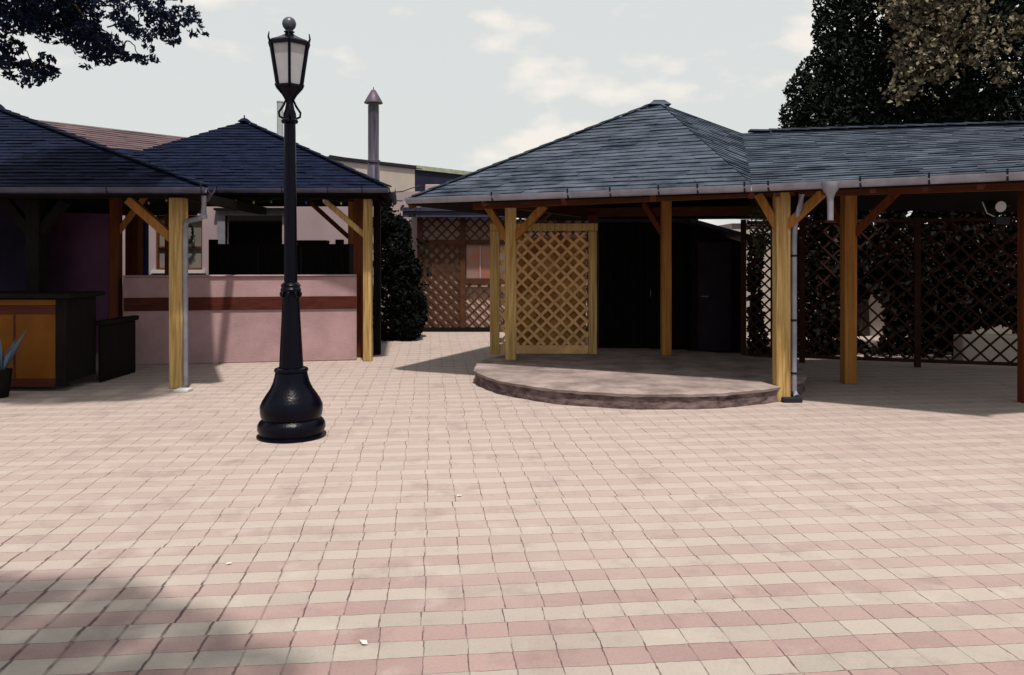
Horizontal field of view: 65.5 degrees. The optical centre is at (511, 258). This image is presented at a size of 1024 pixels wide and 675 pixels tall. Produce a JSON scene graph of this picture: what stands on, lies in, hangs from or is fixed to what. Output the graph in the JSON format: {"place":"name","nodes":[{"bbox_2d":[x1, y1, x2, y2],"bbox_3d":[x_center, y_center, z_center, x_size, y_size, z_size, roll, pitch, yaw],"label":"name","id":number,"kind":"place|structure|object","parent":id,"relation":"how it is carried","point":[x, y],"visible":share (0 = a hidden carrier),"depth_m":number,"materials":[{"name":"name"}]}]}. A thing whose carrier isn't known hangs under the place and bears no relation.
{"place":"outdoors","nodes":[
{"label":"outdoors","id":0,"kind":"place"},
{"bbox_2d":[38,120,185,153],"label":"long building","id":1,"kind":"structure","parent":0,"point":[127,141],"depth_m":18.03,"materials":[{"name":"brown tile"}]},
{"bbox_2d":[327,156,415,190],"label":"flat roof building","id":2,"kind":"structure","parent":0,"point":[398,178],"depth_m":23.51,"materials":[{"name":"paint"}]},
{"bbox_2d":[329,155,420,200],"bbox_3d":[-2.358,-1.713,17.249,2.396,1.137,2.610,0,0,-36],"label":"roof edge","id":3,"kind":"object","parent":2,"relation":"attached to","point":[382,163],"visible":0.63,"depth_m":17.73,"materials":[{"name":"metal"}]},
{"bbox_2d":[0,0,1020,228],"label":"sky","id":4,"kind":"structure","parent":0,"point":[464,85],"materials":[{"name":"white"}]},
{"bbox_2d":[0,331,1023,674],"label":"paving","id":5,"kind":"structure","parent":0,"point":[870,521],"depth_m":5.03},
{"bbox_2d":[0,199,24,290],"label":"wall","id":6,"kind":"structure","parent":5,"relation":"on","point":[12,256],"depth_m":13.40,"materials":[{"name":"purple paint"}]},
{"bbox_2d":[0,331,25,397],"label":"agave plant","id":7,"kind":"object","parent":5,"relation":"on","point":[5,376],"visible":1,"depth_m":9.72,"materials":[{"name":"grey plant"}]},
{"bbox_2d":[0,291,105,386],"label":"kiosk counter","id":8,"kind":"object","parent":5,"relation":"on","point":[57,343],"visible":0.98,"depth_m":10.18,"materials":[{"name":"brown wood"}]},
{"bbox_2d":[47,213,108,352],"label":"side wall","id":9,"kind":"structure","parent":5,"relation":"on","point":[77,251],"depth_m":14.40,"materials":[{"name":"purple paint"}]},
{"bbox_2d":[0,0,209,88],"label":"overhanging tree","id":10,"kind":"object","parent":5,"relation":"on","point":[32,17],"visible":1,"depth_m":9.55,"materials":[{"name":"green plant"}]},
{"bbox_2d":[95,315,138,381],"bbox_3d":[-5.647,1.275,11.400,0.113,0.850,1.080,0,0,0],"label":"storage chest","id":11,"kind":"object","parent":5,"relation":"on","point":[116,347],"visible":1,"depth_m":11.31,"materials":[{"name":"brown wood"}]},
{"bbox_2d":[0,104,266,387],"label":"corner pavilion","id":12,"kind":"structure","parent":5,"relation":"on","point":[38,159],"depth_m":10.44,"materials":[{"name":"blue"}]},
{"bbox_2d":[143,220,148,274],"bbox_3d":[-7.223,0.450,15.617,0.170,2.500,0.208,0,0,-39],"label":"drain pipe","id":13,"kind":"object","parent":5,"relation":"on","point":[145,248],"visible":0.34,"depth_m":15.55,"materials":[{"name":"grey metal"}]},
{"bbox_2d":[174,388,192,391],"bbox_3d":[-4.205,1.683,10.190,0.180,0.035,0.180,0,0,0],"label":"splash block","id":14,"kind":"object","parent":5,"relation":"on","point":[183,389],"depth_m":10.12,"materials":[{"name":"white paint"}]},
{"bbox_2d":[15,115,396,360],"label":"bar pavilion","id":15,"kind":"structure","parent":5,"relation":"on","point":[244,158],"depth_m":13.19,"materials":[{"name":"blue tile"}]},
{"bbox_2d":[125,198,358,204],"bbox_3d":[-4.400,-0.932,12.975,3.801,0.108,0.032,0,0,0],"label":"light string","id":16,"kind":"object","parent":15,"relation":"hanging from","point":[267,200],"visible":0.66,"depth_m":12.97,"materials":[{"name":"metal"}]},
{"bbox_2d":[123,207,347,274],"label":"bar back wall","id":17,"kind":"structure","parent":5,"relation":"on","point":[221,225],"depth_m":16.30,"materials":[{"name":"pink paint"}]},
{"bbox_2d":[151,216,205,272],"bbox_3d":[-6.820,-0.291,16.330,1.112,1.180,0.180,0,0,0],"label":"window","id":18,"kind":"structure","parent":17,"relation":"in","point":[195,247],"depth_m":16.40,"materials":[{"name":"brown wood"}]},
{"bbox_2d":[188,223,194,243],"bbox_3d":[-6.618,-0.528,16.238,0.303,0.508,0.160,0,0,0],"label":"wreath","id":19,"kind":"object","parent":17,"relation":"hanging from","point":[192,236],"visible":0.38,"depth_m":16.23,"materials":[{"name":"green plant"}]},
{"bbox_2d":[122,274,356,364],"bbox_3d":[-4.424,0.984,13.152,3.651,1.432,0.420,0,0,-10],"label":"bar counter","id":20,"kind":"object","parent":5,"relation":"on","point":[234,318],"visible":0.89,"depth_m":12.97,"materials":[{"name":"pink paint"}]},
{"bbox_2d":[276,100,283,135],"bbox_3d":[-5.215,-0.927,17.900,0.160,5.254,0.160,0,0,0],"label":"grey pole","id":21,"kind":"object","parent":5,"relation":"on","point":[279,122],"visible":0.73,"depth_m":17.84,"materials":[{"name":"grey metal"}]},
{"bbox_2d":[209,239,352,274],"bbox_3d":[-4.261,0.676,14.810,2.556,2.048,0.580,0,0,0],"label":"bar cabinet","id":22,"kind":"object","parent":5,"relation":"on","point":[320,257],"visible":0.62,"depth_m":14.60,"materials":[{"name":"brown wood"}]},
{"bbox_2d":[256,17,326,443],"bbox_3d":[-2.124,-0.308,7.630,0.650,4.016,0.650,0,0,0],"label":"street lamp","id":23,"kind":"object","parent":5,"relation":"on","point":[291,407],"visible":1,"depth_m":7.54,"materials":[{"name":"metal"}]},
{"bbox_2d":[364,87,382,180],"bbox_3d":[-3.237,-1.155,18.600,0.430,5.710,0.430,0,0,0],"label":"metal flue","id":24,"kind":"object","parent":5,"relation":"on","point":[373,100],"visible":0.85,"depth_m":18.49,"materials":[{"name":"silver metal"}]},
{"bbox_2d":[381,191,420,320],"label":"passage wall","id":25,"kind":"structure","parent":5,"relation":"on","point":[402,196],"depth_m":20.20,"materials":[{"name":"white paint"}]},
{"bbox_2d":[381,205,431,340],"bbox_3d":[-2.543,0.157,16.905,1.723,3.348,1.680,0,0,0],"label":"bush","id":26,"kind":"object","parent":5,"relation":"on","point":[404,310],"visible":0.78,"depth_m":16.51,"materials":[{"name":"green plant"}]},
{"bbox_2d":[425,184,443,218],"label":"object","id":27,"kind":"object","parent":5,"relation":"on","point":[427,186],"visible":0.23,"depth_m":21.00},
{"bbox_2d":[400,207,587,331],"bbox_3d":[-0.108,0.160,20.050,4.844,3.080,4.100,0,0,0],"label":"lattice hut","id":28,"kind":"object","parent":5,"relation":"on","point":[457,292],"visible":0.41,"depth_m":18.48,"materials":[{"name":"brown wood"}]},
{"bbox_2d":[466,245,489,277],"bbox_3d":[-0.740,0.070,18.525,0.640,0.780,0.050,0,0,0],"label":"window pane","id":29,"kind":"structure","parent":28,"relation":"in","point":[477,256],"depth_m":18.53,"materials":[{"name":"glass"}]},
{"bbox_2d":[403,100,826,402],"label":"pavilion","id":30,"kind":"structure","parent":5,"relation":"on","point":[654,161],"depth_m":10.86,"materials":[{"name":"tile"}]},
{"bbox_2d":[473,348,806,409],"bbox_3d":[1.735,1.603,11.189,4.523,0.194,4.526,0,0,0],"label":"stage","id":31,"kind":"object","parent":5,"relation":"on","point":[636,378],"visible":0.94,"depth_m":10.01,"materials":[{"name":"stone"}]},
{"bbox_2d":[490,223,597,353],"bbox_3d":[0.501,0.477,12.620,1.698,2.067,0.150,0,0,0],"label":"trellis screen","id":32,"kind":"object","parent":31,"relation":"on","point":[552,295],"visible":0.89,"depth_m":12.59,"materials":[{"name":"yellow wood"}]},
{"bbox_2d":[586,219,697,348],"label":"board shed","id":33,"kind":"structure","parent":5,"relation":"on","point":[628,283],"depth_m":14.87,"materials":[{"name":"brown wood"}]},
{"bbox_2d":[645,240,684,348],"bbox_3d":[2.860,0.665,14.819,0.739,2.030,0.098,0,0,0],"label":"door","id":34,"kind":"structure","parent":33,"relation":"in","point":[652,247],"depth_m":14.82,"materials":[{"name":"brown wood"}]},
{"bbox_2d":[680,218,769,352],"bbox_3d":[3.897,0.490,15.250,1.487,2.420,2.300,0,0,0],"label":"lean to","id":35,"kind":"object","parent":5,"relation":"on","point":[713,287],"visible":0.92,"depth_m":14.34,"materials":[{"name":"brown wood"}]},
{"bbox_2d":[698,242,731,351],"bbox_3d":[3.656,0.690,14.331,0.605,1.980,0.134,0,0,0],"label":"door","id":36,"kind":"structure","parent":35,"relation":"in","point":[714,258],"depth_m":14.33,"materials":[{"name":"wood"}]},
{"bbox_2d":[718,219,769,228],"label":"outbuilding","id":37,"kind":"structure","parent":5,"relation":"on","point":[734,226],"depth_m":19.20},
{"bbox_2d":[747,199,801,287],"bbox_3d":[3.347,0.264,10.224,0.794,2.874,0.577,0,0,-29],"label":"creeper","id":38,"kind":"object","parent":5,"relation":"on","point":[757,235],"visible":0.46,"depth_m":10.10,"materials":[{"name":"green plant"}]},
{"bbox_2d":[777,0,954,335],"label":"evergreen tree","id":39,"kind":"object","parent":5,"relation":"on","point":[852,69],"visible":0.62,"depth_m":17.07,"materials":[{"name":"green plant"}]},
{"bbox_2d":[732,229,1016,334],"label":"garden wall","id":40,"kind":"structure","parent":5,"relation":"on","point":[877,324],"depth_m":17.60,"materials":[{"name":"white paint"}]},
{"bbox_2d":[741,217,1016,366],"bbox_3d":[6.227,0.525,12.516,5.062,2.350,0.085,0,0,18],"label":"lattice fence","id":41,"kind":"object","parent":5,"relation":"on","point":[917,360],"visible":0.8,"depth_m":12.54,"materials":[{"name":"brown wood"}]},
{"bbox_2d":[746,208,1016,357],"bbox_3d":[7.766,0.002,14.400,7.446,3.578,1.795,0,0,0],"label":"hedge","id":42,"kind":"object","parent":5,"relation":"on","point":[960,256],"visible":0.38,"depth_m":13.84,"materials":[{"name":"green plant"}]},
{"bbox_2d":[742,120,1023,402],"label":"covered walkway","id":43,"kind":"structure","parent":5,"relation":"on","point":[850,171],"depth_m":9.70,"materials":[{"name":"tile"}]},
{"bbox_2d":[982,200,1010,224],"bbox_3d":[5.659,-0.535,9.261,0.254,0.284,0.464,0,0,41],"label":"globe lamp","id":44,"kind":"object","parent":43,"relation":"attached to","point":[1000,206],"visible":1,"depth_m":9.12,"materials":[{"name":"glass"}]},
{"bbox_2d":[873,0,1023,333],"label":"brown leaved tree","id":45,"kind":"object","parent":5,"relation":"on","point":[972,32],"visible":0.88,"depth_m":15.78,"materials":[{"name":"green plant"}]},
{"bbox_2d":[953,334,1016,361],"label":"wall","id":46,"kind":"structure","parent":5,"relation":"on","point":[960,343],"depth_m":12.90,"materials":[{"name":"grey concrete"}]},
{"label":"ground","id":47,"kind":"structure","parent":0,"visible":0},
{"bbox_2d":[415,165,504,218],"bbox_3d":[-2.456,-0.565,26.804,2.900,4.530,4.559,0,0,42],"label":"clad annex","id":48,"kind":"object","parent":47,"relation":"on","point":[424,175],"visible":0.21,"depth_m":24.73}
]}

